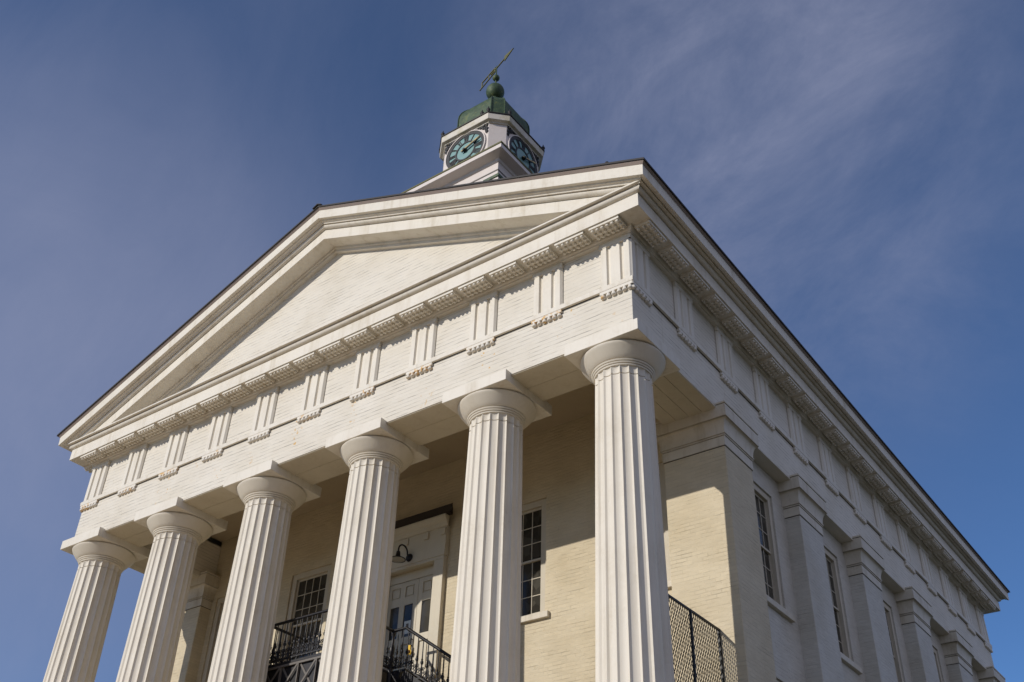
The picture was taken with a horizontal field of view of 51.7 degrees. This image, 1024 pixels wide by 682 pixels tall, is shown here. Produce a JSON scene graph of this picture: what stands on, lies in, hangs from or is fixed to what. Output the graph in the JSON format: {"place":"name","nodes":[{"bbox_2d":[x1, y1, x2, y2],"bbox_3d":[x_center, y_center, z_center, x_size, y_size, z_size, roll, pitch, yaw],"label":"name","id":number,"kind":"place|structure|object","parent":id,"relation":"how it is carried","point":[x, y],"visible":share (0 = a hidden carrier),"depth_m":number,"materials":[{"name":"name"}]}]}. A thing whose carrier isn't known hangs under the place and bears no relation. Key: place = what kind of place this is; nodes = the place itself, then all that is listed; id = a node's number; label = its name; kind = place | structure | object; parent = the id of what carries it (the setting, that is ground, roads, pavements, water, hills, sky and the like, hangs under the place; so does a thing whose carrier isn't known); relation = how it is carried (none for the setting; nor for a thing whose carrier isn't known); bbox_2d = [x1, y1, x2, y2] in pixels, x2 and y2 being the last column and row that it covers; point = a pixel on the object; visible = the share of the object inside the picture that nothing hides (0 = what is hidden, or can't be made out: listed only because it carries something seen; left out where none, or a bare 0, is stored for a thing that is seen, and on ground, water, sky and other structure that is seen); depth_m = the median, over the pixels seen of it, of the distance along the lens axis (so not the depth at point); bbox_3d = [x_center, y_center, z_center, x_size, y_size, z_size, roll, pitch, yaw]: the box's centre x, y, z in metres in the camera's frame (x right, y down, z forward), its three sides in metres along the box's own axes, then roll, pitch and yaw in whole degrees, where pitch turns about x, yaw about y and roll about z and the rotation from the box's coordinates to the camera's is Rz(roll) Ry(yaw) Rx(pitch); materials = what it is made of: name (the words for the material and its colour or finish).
{"place":"outdoors","nodes":[
{"label":"outdoors","id":0,"kind":"place"},
{"bbox_2d":[0,0,1023,681],"label":"sky","id":1,"kind":"structure","parent":0,"point":[859,163],"materials":[{"name":"blue"}]},
{"label":"ground","id":2,"kind":"structure","parent":0,"visible":0},
{"bbox_2d":[43,157,1009,681],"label":"courthouse","id":3,"kind":"structure","parent":2,"relation":"on","point":[573,425],"depth_m":22.59,"materials":[{"name":"beige paint"}]},
{"bbox_2d":[202,597,225,681],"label":"window","id":4,"kind":"structure","parent":3,"relation":"in","point":[220,604],"depth_m":27.59,"materials":[{"name":"paint"}]},
{"bbox_2d":[281,564,331,661],"bbox_3d":[-4.990,6.838,25.816,1.363,2.625,0.155,-22,-42,29],"label":"window","id":5,"kind":"structure","parent":3,"relation":"in","point":[309,591],"depth_m":26.14,"materials":[{"name":"glass"}]},
{"bbox_2d":[266,609,450,681],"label":"balcony railing","id":6,"kind":"object","parent":3,"relation":"attached to","point":[303,669],"visible":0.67,"depth_m":21.76,"materials":[{"name":"black metal"}]},
{"bbox_2d":[382,579,419,670],"bbox_3d":[-2.538,6.593,23.762,0.915,2.476,0.137,-22,-42,29],"label":"door","id":7,"kind":"structure","parent":3,"relation":"in","point":[403,598],"depth_m":24.05,"materials":[{"name":"paint"}]},
{"bbox_2d":[392,544,412,562],"bbox_3d":[-2.536,4.863,24.226,0.374,0.479,0.577,-22,-42,29],"label":"wall lamp","id":8,"kind":"object","parent":3,"relation":"attached to","point":[397,558],"visible":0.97,"depth_m":24.10,"materials":[{"name":"black metal"}]},
{"bbox_2d":[404,620,410,633],"bbox_3d":[-2.356,6.428,23.746,0.197,0.301,0.007,-22,-42,29],"label":"paper notice","id":9,"kind":"object","parent":3,"relation":"attached to","point":[407,623],"visible":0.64,"depth_m":23.76,"materials":[{"name":"white paper"}]},
{"bbox_2d":[412,575,432,679],"bbox_3d":[-1.906,6.365,23.415,0.581,2.475,0.064,-22,-42,29],"label":"door","id":10,"kind":"structure","parent":3,"relation":"in","point":[425,583],"depth_m":23.60,"materials":[{"name":"paint"}]},
{"bbox_2d":[402,83,544,192],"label":"clock tower","id":11,"kind":"structure","parent":3,"relation":"on","point":[490,138],"depth_m":33.54,"materials":[{"name":"paint"}]},
{"bbox_2d":[479,48,513,90],"bbox_3d":[-0.562,-9.336,37.255,0.256,1.132,2.182,19,-39,-21],"label":"weather vane","id":12,"kind":"object","parent":11,"relation":"on","point":[495,77],"visible":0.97,"depth_m":37.29,"materials":[{"name":"green metal"}]},
{"bbox_2d":[521,499,549,623],"bbox_3d":[0.189,4.765,22.588,1.624,2.755,0.308,-22,-42,29],"label":"window","id":13,"kind":"structure","parent":3,"relation":"in","point":[533,548],"depth_m":22.47,"materials":[{"name":"glass"}]},
{"bbox_2d":[659,463,671,588],"bbox_3d":[2.555,3.810,21.152,1.624,2.755,0.308,-22,-42,29],"label":"window","id":14,"kind":"structure","parent":3,"relation":"in","point":[661,466],"depth_m":20.86,"materials":[{"name":"paint"}]},
{"bbox_2d":[668,594,724,681],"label":"railing","id":15,"kind":"object","parent":3,"relation":"on","point":[692,645],"visible":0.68,"depth_m":17.61,"materials":[{"name":"black metal"}]},
{"bbox_2d":[753,483,794,622],"bbox_3d":[5.064,4.132,21.443,0.307,2.731,1.796,-22,-42,29],"label":"window","id":16,"kind":"structure","parent":3,"relation":"in","point":[773,592],"depth_m":21.70,"materials":[{"name":"paint"}]},
{"bbox_2d":[824,548,862,674],"bbox_3d":[7.181,5.899,23.758,0.307,2.731,1.796,-22,-42,29],"label":"window","id":17,"kind":"structure","parent":3,"relation":"in","point":[845,652],"depth_m":24.04,"materials":[{"name":"paint"}]},
{"bbox_2d":[883,602,903,681],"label":"window","id":18,"kind":"structure","parent":3,"relation":"in","point":[887,609],"depth_m":26.64,"materials":[{"name":"paint"}]},
{"bbox_2d":[933,648,942,681],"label":"window","id":19,"kind":"structure","parent":3,"relation":"in","point":[935,653],"depth_m":29.26,"materials":[{"name":"paint"}]}
]}

